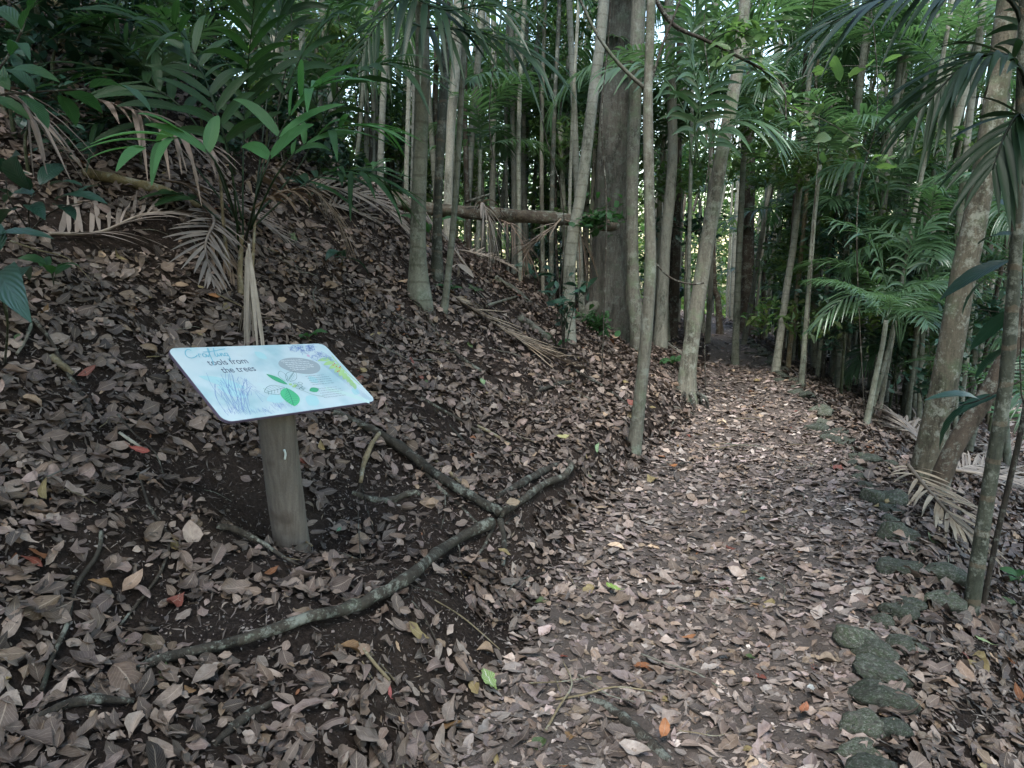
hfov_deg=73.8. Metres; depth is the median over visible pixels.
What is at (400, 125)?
forest tree
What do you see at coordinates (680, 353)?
root
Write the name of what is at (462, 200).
leafy sapling
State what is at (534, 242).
dead frond
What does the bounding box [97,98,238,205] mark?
dead frond
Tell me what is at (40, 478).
twig
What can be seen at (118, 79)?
leafy sapling
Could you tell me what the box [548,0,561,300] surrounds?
palm tree
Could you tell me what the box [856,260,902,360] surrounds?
leafy sapling
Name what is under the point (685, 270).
forest tree
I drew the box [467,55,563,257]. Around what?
understory palm
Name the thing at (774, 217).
understory palm
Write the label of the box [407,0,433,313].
palm tree
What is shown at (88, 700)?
stick
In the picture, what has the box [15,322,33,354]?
stick
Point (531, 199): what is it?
understory tree
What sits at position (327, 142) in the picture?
leafy sapling
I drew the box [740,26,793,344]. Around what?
palm tree
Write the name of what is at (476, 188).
forest tree
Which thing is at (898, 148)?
understory palm
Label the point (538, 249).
leafy sapling
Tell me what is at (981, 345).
forest tree
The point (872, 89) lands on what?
forest tree
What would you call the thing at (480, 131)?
understory palm
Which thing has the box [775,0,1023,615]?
palm tree
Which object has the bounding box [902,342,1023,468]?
understory palm
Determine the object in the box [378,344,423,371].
twig
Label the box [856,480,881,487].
edging stone
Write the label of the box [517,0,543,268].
forest tree
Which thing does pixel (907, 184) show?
forest tree
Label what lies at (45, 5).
leafy sapling
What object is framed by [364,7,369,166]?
forest tree
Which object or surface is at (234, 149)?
leafy sapling
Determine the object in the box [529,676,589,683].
twig
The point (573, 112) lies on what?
forest tree
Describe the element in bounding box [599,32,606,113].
forest tree
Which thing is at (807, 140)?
forest tree
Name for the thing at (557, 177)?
hanging vine
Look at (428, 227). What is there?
seedling
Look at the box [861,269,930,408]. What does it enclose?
leafy sapling
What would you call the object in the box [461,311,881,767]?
path
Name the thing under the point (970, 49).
forest tree
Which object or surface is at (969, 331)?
understory palm
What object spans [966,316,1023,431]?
leafy sapling
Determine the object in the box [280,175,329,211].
seedling
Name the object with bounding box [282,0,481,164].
understory palm
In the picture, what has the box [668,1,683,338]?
tree
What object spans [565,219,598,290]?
dead frond
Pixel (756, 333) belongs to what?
seedling
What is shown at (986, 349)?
forest tree
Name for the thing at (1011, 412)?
seedling
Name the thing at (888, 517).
edging stone
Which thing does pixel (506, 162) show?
forest tree
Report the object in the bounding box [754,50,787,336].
forest tree
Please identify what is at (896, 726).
edging stone
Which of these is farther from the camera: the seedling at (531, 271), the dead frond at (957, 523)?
the seedling at (531, 271)
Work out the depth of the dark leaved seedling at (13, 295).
2.18 m
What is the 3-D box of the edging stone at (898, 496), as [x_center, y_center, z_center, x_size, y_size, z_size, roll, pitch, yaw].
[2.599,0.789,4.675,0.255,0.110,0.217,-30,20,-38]
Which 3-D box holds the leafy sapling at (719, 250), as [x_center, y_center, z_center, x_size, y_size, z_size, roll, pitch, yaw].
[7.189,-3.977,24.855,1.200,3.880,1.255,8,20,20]
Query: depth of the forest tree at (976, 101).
12.47 m
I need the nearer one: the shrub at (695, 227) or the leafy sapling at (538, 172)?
the shrub at (695, 227)
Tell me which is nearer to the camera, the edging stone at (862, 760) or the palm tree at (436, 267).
the edging stone at (862, 760)
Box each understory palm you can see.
[33,0,47,83]
[52,3,232,161]
[74,0,191,123]
[183,0,360,154]
[213,40,356,91]
[239,42,389,182]
[262,90,405,140]
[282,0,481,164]
[299,0,593,313]
[344,106,384,152]
[391,14,548,240]
[399,71,567,256]
[409,143,528,248]
[429,34,704,258]
[432,100,579,255]
[438,26,641,252]
[449,13,596,282]
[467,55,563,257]
[484,43,590,271]
[489,81,588,278]
[504,0,763,51]
[534,122,662,162]
[542,0,847,322]
[555,84,778,340]
[642,142,773,332]
[653,52,894,365]
[695,162,911,320]
[716,225,850,340]
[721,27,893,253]
[747,92,982,363]
[750,28,1015,342]
[753,239,838,272]
[757,263,864,370]
[769,179,995,383]
[788,0,973,344]
[791,212,1006,416]
[801,177,914,376]
[802,161,1001,228]
[804,225,1023,415]
[805,184,1008,426]
[808,0,996,413]
[819,273,989,405]
[822,0,1015,421]
[825,237,1021,306]
[830,316,999,388]
[833,139,973,418]
[862,129,974,329]
[875,144,994,197]
[884,109,1003,364]
[885,292,1021,429]
[896,159,1023,418]
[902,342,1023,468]
[908,172,1023,453]
[960,117,1011,254]
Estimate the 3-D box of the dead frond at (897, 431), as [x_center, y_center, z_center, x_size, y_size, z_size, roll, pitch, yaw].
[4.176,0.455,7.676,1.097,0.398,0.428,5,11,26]
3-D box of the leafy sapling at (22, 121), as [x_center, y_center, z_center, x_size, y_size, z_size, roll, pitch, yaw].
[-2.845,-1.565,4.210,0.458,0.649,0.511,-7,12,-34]
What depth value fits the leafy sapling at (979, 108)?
10.07 m
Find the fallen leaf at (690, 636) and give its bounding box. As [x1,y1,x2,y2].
[679,634,694,637]
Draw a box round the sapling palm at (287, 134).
[30,0,454,294]
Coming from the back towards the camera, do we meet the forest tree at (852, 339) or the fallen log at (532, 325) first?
the forest tree at (852, 339)
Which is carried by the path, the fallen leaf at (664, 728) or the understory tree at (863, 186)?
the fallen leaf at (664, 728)
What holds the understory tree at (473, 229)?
on the ground
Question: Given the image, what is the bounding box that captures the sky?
[166,0,1023,288]
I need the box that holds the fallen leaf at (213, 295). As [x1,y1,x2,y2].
[205,292,219,297]
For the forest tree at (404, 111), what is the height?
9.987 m
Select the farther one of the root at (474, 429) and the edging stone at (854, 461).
the edging stone at (854, 461)
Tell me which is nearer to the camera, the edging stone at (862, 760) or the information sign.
the edging stone at (862, 760)
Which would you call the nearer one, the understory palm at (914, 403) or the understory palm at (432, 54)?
the understory palm at (914, 403)
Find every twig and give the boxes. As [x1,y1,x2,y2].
[10,240,91,280]
[13,466,67,487]
[22,276,58,281]
[51,486,95,503]
[116,413,164,479]
[216,293,277,320]
[280,258,316,275]
[289,227,324,250]
[378,312,408,337]
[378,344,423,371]
[395,571,442,594]
[507,572,548,590]
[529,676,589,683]
[545,661,572,730]
[554,686,652,699]
[577,674,635,701]
[641,653,717,686]
[678,728,731,735]
[708,441,747,445]
[714,444,756,448]
[723,598,760,603]
[750,569,785,602]
[786,444,815,446]
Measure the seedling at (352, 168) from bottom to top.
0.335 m
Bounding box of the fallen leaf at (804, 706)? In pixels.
[799,701,808,712]
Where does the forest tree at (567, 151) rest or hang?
on the ground
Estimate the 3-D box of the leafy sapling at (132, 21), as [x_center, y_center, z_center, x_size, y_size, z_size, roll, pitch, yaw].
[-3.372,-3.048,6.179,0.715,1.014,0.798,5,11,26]
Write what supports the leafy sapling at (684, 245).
on the ground
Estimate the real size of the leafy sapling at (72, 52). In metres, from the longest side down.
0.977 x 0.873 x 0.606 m
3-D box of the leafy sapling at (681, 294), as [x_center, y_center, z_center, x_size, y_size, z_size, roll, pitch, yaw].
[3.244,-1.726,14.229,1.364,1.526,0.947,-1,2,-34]
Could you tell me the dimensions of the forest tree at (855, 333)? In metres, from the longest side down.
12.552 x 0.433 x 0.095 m
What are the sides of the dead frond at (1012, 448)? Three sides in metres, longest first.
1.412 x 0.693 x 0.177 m
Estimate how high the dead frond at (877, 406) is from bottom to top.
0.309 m
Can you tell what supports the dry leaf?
on the ground
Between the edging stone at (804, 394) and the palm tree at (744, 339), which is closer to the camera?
the edging stone at (804, 394)
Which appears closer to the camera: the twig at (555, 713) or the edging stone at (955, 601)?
the twig at (555, 713)
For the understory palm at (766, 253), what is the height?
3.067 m
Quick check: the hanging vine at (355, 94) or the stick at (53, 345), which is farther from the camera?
the hanging vine at (355, 94)
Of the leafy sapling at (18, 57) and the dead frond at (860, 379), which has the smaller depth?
the leafy sapling at (18, 57)
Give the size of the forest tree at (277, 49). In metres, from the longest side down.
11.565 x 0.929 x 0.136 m
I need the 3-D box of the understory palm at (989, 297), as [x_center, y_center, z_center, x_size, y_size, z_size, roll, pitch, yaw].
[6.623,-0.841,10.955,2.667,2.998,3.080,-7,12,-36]
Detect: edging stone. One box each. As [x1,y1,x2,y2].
[774,370,787,374]
[787,389,802,393]
[788,377,797,381]
[799,391,814,398]
[802,423,828,431]
[809,404,830,410]
[815,417,828,425]
[816,408,832,416]
[819,433,834,439]
[824,430,836,434]
[829,436,855,445]
[832,428,848,433]
[832,624,880,648]
[833,737,882,756]
[838,707,885,740]
[844,752,897,767]
[847,459,857,465]
[847,678,920,714]
[848,452,864,458]
[850,637,899,661]
[851,473,865,479]
[852,653,913,689]
[854,465,865,470]
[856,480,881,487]
[858,453,882,463]
[859,488,884,503]
[870,612,895,628]
[874,556,916,579]
[875,521,909,539]
[877,602,920,622]
[878,502,904,515]
[880,716,913,739]
[881,459,898,466]
[881,513,902,521]
[883,488,908,505]
[885,634,928,655]
[890,539,909,547]
[896,593,927,611]
[901,544,915,552]
[906,526,920,541]
[906,560,923,572]
[923,562,966,586]
[924,589,967,612]
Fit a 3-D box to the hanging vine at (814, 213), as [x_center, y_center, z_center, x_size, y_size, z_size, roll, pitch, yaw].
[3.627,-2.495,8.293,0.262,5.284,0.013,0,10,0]
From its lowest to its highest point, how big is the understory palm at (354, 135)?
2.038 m
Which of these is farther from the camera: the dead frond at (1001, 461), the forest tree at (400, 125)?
the forest tree at (400, 125)
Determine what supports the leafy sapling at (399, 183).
on the ground
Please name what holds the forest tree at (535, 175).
on the ground
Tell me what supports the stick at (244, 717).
on the ground
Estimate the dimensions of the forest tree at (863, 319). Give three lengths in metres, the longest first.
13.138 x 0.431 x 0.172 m
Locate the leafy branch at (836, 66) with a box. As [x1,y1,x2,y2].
[656,0,902,168]
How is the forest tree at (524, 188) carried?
on the ground
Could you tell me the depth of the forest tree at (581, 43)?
13.52 m
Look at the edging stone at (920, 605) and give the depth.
3.24 m
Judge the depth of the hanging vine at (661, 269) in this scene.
6.12 m
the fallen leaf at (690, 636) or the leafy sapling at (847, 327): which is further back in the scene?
the leafy sapling at (847, 327)
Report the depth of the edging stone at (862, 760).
2.15 m
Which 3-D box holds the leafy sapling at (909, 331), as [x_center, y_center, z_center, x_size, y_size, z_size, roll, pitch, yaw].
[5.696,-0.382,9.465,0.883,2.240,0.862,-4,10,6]
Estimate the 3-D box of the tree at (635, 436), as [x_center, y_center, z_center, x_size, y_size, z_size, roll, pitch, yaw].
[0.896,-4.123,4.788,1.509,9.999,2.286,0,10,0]
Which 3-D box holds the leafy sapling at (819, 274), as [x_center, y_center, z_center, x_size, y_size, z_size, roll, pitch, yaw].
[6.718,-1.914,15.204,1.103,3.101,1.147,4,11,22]
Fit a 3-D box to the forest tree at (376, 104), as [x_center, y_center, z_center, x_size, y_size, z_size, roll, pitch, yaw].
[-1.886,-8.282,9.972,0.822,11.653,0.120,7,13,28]
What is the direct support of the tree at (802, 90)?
on the ground
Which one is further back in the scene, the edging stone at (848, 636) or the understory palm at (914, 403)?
the understory palm at (914, 403)
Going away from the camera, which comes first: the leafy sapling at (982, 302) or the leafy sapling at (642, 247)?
the leafy sapling at (982, 302)
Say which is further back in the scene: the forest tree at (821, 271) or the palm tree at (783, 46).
the forest tree at (821, 271)
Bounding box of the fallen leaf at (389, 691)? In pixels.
[388,685,392,698]
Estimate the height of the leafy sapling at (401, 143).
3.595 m
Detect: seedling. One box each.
[0,224,53,363]
[18,254,78,285]
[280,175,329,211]
[299,329,327,342]
[321,166,373,184]
[326,249,368,274]
[355,158,393,192]
[401,214,464,242]
[435,280,461,289]
[468,284,483,291]
[514,262,554,282]
[545,332,569,345]
[575,310,595,318]
[659,355,680,364]
[750,327,769,339]
[987,406,1021,420]
[999,566,1023,586]
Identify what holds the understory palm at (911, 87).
on the ground
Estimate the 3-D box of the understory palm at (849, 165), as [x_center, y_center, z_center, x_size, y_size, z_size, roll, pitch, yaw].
[6.028,-2.326,11.300,3.717,5.215,6.836,2,10,10]
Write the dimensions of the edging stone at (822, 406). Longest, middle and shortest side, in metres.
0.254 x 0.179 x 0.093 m
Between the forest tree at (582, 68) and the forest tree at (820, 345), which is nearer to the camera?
the forest tree at (820, 345)
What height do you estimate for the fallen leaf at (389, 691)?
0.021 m
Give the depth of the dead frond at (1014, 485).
6.23 m
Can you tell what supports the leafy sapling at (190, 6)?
on the ground
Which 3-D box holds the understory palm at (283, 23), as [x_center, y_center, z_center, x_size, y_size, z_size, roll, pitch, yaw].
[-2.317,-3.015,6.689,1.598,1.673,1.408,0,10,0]
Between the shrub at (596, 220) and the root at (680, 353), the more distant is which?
the root at (680, 353)
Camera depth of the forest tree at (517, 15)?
12.31 m
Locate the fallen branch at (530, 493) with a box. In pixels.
[469,459,574,565]
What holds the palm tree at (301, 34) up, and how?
on the ground
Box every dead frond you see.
[0,86,101,203]
[48,187,251,268]
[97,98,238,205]
[161,177,246,285]
[162,206,246,293]
[199,184,310,252]
[237,244,264,345]
[239,160,334,225]
[249,186,359,260]
[289,175,409,234]
[317,195,395,235]
[397,189,468,267]
[450,293,591,369]
[459,247,525,275]
[474,199,513,283]
[499,220,543,280]
[504,218,561,266]
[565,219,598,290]
[788,366,826,403]
[831,405,916,439]
[833,374,879,392]
[859,399,910,432]
[864,388,902,394]
[871,414,964,454]
[873,388,886,416]
[873,403,920,439]
[890,463,1009,566]
[949,434,1018,458]
[955,465,1023,486]
[956,452,1020,481]
[972,437,1023,456]
[974,446,1023,470]
[976,450,1022,475]
[998,480,1023,488]
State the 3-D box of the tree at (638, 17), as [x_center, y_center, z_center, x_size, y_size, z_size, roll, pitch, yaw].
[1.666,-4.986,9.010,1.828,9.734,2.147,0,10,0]
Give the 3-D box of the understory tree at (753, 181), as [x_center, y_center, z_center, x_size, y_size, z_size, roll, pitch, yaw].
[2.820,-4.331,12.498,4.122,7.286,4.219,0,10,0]
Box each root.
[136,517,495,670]
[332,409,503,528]
[352,490,422,502]
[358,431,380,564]
[418,307,484,373]
[420,396,480,447]
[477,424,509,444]
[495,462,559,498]
[668,342,681,354]
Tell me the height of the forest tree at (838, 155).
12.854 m
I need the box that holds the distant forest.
[202,1,1023,359]
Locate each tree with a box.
[121,0,297,119]
[122,0,348,124]
[163,0,284,57]
[215,0,507,237]
[243,0,256,97]
[270,5,280,104]
[278,0,288,119]
[297,0,304,124]
[311,0,324,126]
[318,0,339,148]
[333,20,337,122]
[355,83,486,233]
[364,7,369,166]
[370,0,378,183]
[371,2,376,183]
[376,1,391,189]
[377,1,396,188]
[378,0,391,188]
[395,31,402,184]
[402,47,407,194]
[404,1,412,213]
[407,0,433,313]
[410,18,414,219]
[428,62,435,200]
[430,0,450,282]
[433,2,439,201]
[438,1,565,149]
[443,0,462,240]
[451,0,457,238]
[458,147,544,244]
[461,0,598,298]
[463,4,470,250]
[464,2,484,248]
[473,3,483,252]
[474,127,477,244]
[479,12,486,252]
[483,13,487,162]
[484,111,590,186]
[489,8,496,262]
[503,31,664,213]
[504,2,509,271]
[509,0,516,275]
[514,0,520,137]
[516,0,526,283]
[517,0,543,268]
[521,9,530,278]
[529,0,645,136]
[530,10,563,274]
[540,0,546,294]
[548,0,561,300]
[550,11,556,278]
[557,0,780,292]
[561,0,608,343]
[561,2,587,291]
[565,38,569,211]
[566,0,584,310]
[567,0,579,232]
[571,19,593,210]
[575,0,653,351]
[579,0,680,459]
[583,165,590,294]
[589,88,599,272]
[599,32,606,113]
[626,0,645,351]
[652,0,677,349]
[654,2,677,326]
[655,0,902,334]
[655,88,665,228]
[661,1,692,226]
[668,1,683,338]
[670,0,750,410]
[678,11,700,321]
[680,94,709,309]
[682,4,718,232]
[684,8,705,333]
[694,0,930,369]
[705,2,716,343]
[710,2,723,333]
[712,238,716,312]
[716,84,785,239]
[719,126,734,219]
[726,5,769,315]
[727,125,737,317]
[729,0,760,320]
[731,0,976,380]
[731,88,924,382]
[740,4,756,334]
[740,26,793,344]
[747,0,940,371]
[750,5,928,362]
[754,16,776,305]
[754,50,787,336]
[760,34,795,338]
[761,13,783,327]
[763,36,798,339]
[768,18,810,334]
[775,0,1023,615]
[781,25,807,360]
[789,0,920,376]
[791,54,825,360]
[795,0,846,355]
[795,0,955,357]
[798,277,947,424]
[801,21,818,222]
[808,324,810,354]
[811,0,842,367]
[815,15,874,378]
[819,0,847,313]
[821,2,858,308]
[835,1,872,390]
[843,43,910,383]
[851,39,890,356]
[853,23,876,368]
[853,30,913,386]
[855,39,882,191]
[857,0,946,340]
[859,142,894,377]
[863,39,889,359]
[867,3,909,392]
[877,0,954,410]
[887,13,939,401]
[888,131,903,325]
[891,13,1015,418]
[900,35,975,410]
[909,0,1017,480]
[923,5,978,398]
[924,104,967,367]
[927,295,1023,496]
[929,1,972,385]
[932,0,977,276]
[933,0,994,234]
[934,4,979,304]
[945,0,963,133]
[952,0,986,259]
[959,56,1016,385]
[968,232,986,398]
[972,0,995,128]
[975,236,1002,393]
[976,235,1009,392]
[977,73,1023,242]
[981,220,996,325]
[986,330,1000,423]
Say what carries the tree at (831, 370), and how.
on the ground
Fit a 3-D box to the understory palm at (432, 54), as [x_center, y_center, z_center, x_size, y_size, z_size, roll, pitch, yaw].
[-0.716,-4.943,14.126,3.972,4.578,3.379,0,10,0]
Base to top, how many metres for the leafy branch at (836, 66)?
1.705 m
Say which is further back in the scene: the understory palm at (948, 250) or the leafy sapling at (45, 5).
the understory palm at (948, 250)
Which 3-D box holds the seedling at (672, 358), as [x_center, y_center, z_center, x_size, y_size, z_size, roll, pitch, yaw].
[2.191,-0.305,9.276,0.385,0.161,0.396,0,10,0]
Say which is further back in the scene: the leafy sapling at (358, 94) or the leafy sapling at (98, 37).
the leafy sapling at (358, 94)
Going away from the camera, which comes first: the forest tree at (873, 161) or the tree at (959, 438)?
the tree at (959, 438)
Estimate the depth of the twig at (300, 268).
5.25 m
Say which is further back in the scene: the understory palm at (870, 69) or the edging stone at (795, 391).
the understory palm at (870, 69)
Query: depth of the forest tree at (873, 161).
15.91 m
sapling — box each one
[0,0,18,43]
[0,0,58,138]
[0,0,150,128]
[2,74,96,172]
[10,0,83,67]
[17,0,145,103]
[60,0,138,59]
[60,49,160,144]
[71,73,154,164]
[95,0,149,41]
[112,0,189,91]
[136,28,192,122]
[147,0,181,21]
[177,0,229,68]
[179,0,230,95]
[181,0,242,66]
[182,46,256,139]
[198,3,247,112]
[208,31,274,138]
[219,106,252,174]
[231,0,317,103]
[240,2,322,121]
[247,81,324,161]
[268,104,300,177]
[288,20,395,143]
[292,102,348,170]
[331,140,372,185]
[336,2,411,181]
[342,14,382,121]
[350,84,396,178]
[378,98,409,187]
[391,148,431,191]
[397,96,455,217]
[398,98,444,192]
[458,179,463,221]
[483,15,548,207]
[484,136,530,230]
[484,146,509,258]
[484,151,508,205]
[496,184,510,244]
[507,27,589,285]
[522,207,561,276]
[527,132,589,255]
[527,167,539,265]
[528,108,559,236]
[534,240,547,270]
[535,176,572,282]
[547,258,576,286]
[576,197,642,275]
[638,231,644,267]
[639,254,680,298]
[639,261,643,304]
[679,267,685,298]
[681,207,697,281]
[681,221,702,288]
[706,222,727,311]
[706,259,723,304]
[749,140,808,345]
[755,170,836,359]
[755,219,793,306]
[756,203,785,335]
[760,193,806,323]
[770,296,803,335]
[789,240,838,314]
[794,177,891,393]
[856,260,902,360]
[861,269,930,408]
[864,192,954,405]
[867,311,905,406]
[897,279,940,409]
[904,267,984,403]
[905,78,1012,307]
[949,387,967,433]
[960,267,1023,384]
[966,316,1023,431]
[967,259,995,378]
[981,401,1023,606]
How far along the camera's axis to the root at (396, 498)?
3.71 m
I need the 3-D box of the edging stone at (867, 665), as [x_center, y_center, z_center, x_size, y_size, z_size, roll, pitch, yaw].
[1.471,1.160,2.715,0.259,0.109,0.199,19,11,2]
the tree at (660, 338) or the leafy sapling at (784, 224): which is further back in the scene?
the leafy sapling at (784, 224)
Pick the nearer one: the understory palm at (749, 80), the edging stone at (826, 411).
the edging stone at (826, 411)
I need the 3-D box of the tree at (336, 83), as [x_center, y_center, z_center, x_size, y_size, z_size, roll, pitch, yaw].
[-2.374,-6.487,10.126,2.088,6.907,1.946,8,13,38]
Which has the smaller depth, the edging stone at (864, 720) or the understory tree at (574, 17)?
the edging stone at (864, 720)
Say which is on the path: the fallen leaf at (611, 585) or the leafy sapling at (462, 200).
the fallen leaf at (611, 585)
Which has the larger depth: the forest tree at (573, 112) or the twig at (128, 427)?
the forest tree at (573, 112)
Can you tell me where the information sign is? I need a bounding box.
[168,344,373,552]
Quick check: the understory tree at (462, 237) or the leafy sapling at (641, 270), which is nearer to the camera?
the leafy sapling at (641, 270)
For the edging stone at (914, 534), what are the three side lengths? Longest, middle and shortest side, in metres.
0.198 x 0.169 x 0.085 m
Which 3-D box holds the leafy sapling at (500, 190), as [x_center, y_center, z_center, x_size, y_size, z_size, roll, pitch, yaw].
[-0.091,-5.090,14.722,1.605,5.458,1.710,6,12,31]
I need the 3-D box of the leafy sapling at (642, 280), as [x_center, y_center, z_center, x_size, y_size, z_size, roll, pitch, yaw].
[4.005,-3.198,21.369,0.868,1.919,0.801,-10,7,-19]
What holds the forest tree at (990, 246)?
on the ground
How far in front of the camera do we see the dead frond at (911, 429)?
7.04 m
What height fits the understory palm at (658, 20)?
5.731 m
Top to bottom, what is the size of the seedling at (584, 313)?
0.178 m
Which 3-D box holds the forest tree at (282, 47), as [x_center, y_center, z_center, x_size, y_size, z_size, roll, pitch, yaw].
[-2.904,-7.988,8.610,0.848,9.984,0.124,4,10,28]
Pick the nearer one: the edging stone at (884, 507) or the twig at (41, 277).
the twig at (41, 277)
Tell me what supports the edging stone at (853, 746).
on the ground
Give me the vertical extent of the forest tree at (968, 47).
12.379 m
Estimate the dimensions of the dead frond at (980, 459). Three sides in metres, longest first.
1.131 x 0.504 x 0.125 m
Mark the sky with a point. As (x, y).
(662, 27)
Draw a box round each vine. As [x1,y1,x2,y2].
[277,14,292,195]
[337,0,358,186]
[487,0,502,279]
[536,0,564,347]
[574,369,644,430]
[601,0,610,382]
[656,263,703,284]
[704,4,713,395]
[804,0,819,389]
[856,9,877,414]
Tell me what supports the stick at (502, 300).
on the ground
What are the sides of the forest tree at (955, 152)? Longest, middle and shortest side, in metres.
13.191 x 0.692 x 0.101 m
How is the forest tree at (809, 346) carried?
on the ground
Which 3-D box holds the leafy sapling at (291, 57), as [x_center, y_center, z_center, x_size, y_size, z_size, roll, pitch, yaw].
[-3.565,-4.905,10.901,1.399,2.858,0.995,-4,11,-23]
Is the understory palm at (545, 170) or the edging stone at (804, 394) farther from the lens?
the understory palm at (545, 170)
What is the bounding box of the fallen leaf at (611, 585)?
[606,582,622,589]
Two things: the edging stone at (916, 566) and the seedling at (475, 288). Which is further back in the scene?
the seedling at (475, 288)
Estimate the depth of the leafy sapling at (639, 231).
12.64 m
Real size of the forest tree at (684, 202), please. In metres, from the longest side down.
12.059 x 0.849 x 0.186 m
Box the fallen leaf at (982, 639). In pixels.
[974,635,994,644]
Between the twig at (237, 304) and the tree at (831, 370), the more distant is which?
the tree at (831, 370)
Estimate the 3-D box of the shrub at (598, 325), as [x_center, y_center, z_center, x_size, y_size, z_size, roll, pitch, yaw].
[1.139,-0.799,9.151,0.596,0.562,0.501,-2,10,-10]
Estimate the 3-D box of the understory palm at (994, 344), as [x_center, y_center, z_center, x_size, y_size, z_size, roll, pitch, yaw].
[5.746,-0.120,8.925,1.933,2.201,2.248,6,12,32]
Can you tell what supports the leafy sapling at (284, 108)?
on the ground
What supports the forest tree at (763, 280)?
on the ground
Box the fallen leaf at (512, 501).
[506,497,519,505]
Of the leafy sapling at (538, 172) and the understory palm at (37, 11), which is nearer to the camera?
the understory palm at (37, 11)
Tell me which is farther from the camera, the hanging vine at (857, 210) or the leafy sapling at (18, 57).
the hanging vine at (857, 210)
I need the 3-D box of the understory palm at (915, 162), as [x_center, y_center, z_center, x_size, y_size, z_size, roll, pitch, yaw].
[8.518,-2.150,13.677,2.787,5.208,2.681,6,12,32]
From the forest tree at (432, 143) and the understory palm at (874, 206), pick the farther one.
the understory palm at (874, 206)
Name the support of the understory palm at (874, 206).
on the ground
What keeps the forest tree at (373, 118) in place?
on the ground
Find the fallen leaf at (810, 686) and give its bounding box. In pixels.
[807,684,814,690]
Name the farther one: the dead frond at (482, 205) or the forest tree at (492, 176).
the forest tree at (492, 176)
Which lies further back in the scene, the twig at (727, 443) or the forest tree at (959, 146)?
the forest tree at (959, 146)
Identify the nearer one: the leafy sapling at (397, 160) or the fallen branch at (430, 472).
the fallen branch at (430, 472)
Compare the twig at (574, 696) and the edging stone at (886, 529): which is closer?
the twig at (574, 696)
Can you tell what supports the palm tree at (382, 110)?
on the ground
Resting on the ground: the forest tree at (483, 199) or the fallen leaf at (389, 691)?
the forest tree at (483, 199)
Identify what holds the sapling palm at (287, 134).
on the ground
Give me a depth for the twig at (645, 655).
2.75 m
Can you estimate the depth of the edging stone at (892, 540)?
3.93 m
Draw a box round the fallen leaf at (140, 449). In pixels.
[125,441,149,452]
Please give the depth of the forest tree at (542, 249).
10.89 m
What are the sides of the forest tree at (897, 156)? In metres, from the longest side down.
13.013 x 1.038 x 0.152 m
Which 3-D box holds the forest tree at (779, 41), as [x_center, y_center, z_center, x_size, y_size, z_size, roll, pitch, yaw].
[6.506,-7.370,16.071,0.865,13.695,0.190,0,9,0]
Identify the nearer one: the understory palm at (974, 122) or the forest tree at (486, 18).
the understory palm at (974, 122)
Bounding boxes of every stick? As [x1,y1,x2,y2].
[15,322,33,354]
[26,693,134,723]
[32,318,91,406]
[39,530,103,690]
[49,353,74,374]
[118,431,140,445]
[212,699,272,745]
[216,523,300,564]
[358,642,394,680]
[412,600,436,640]
[434,599,499,649]
[486,295,518,306]
[586,695,672,761]
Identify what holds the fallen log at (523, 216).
on the ground
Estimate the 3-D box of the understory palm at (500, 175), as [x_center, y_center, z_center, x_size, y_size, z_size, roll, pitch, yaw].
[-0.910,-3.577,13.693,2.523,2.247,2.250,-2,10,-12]
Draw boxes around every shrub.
[0,150,106,228]
[303,112,369,173]
[538,265,597,358]
[569,192,629,237]
[577,304,620,342]
[655,203,725,245]
[879,323,981,409]
[916,275,1005,346]
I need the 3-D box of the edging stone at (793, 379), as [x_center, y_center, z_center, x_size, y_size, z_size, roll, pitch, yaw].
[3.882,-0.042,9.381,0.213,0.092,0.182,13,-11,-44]
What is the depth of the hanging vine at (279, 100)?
6.14 m
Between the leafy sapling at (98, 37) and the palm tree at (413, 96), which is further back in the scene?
the palm tree at (413, 96)
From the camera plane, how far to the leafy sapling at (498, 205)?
15.92 m
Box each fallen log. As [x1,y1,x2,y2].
[12,0,130,96]
[82,168,211,211]
[387,190,619,231]
[494,275,531,303]
[517,314,550,339]
[536,380,571,391]
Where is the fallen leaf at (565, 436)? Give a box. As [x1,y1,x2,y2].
[554,433,569,438]
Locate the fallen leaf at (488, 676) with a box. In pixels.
[481,668,499,689]
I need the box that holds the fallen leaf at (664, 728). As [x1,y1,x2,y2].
[659,717,669,737]
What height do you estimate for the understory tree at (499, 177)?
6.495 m
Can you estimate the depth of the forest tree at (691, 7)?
18.08 m
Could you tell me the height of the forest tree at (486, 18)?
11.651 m
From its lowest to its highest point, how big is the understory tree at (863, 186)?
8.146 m
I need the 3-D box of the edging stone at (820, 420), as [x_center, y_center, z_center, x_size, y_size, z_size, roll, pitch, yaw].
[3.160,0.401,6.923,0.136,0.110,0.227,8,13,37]
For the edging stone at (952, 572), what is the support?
on the ground
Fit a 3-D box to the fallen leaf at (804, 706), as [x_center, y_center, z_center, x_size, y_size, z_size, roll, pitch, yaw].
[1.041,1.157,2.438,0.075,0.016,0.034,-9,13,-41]
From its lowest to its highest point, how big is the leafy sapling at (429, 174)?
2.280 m
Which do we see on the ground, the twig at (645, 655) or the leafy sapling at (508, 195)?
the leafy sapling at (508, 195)
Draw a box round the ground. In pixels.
[0,0,1023,767]
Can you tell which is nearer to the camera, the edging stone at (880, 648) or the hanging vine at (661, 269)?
the edging stone at (880, 648)

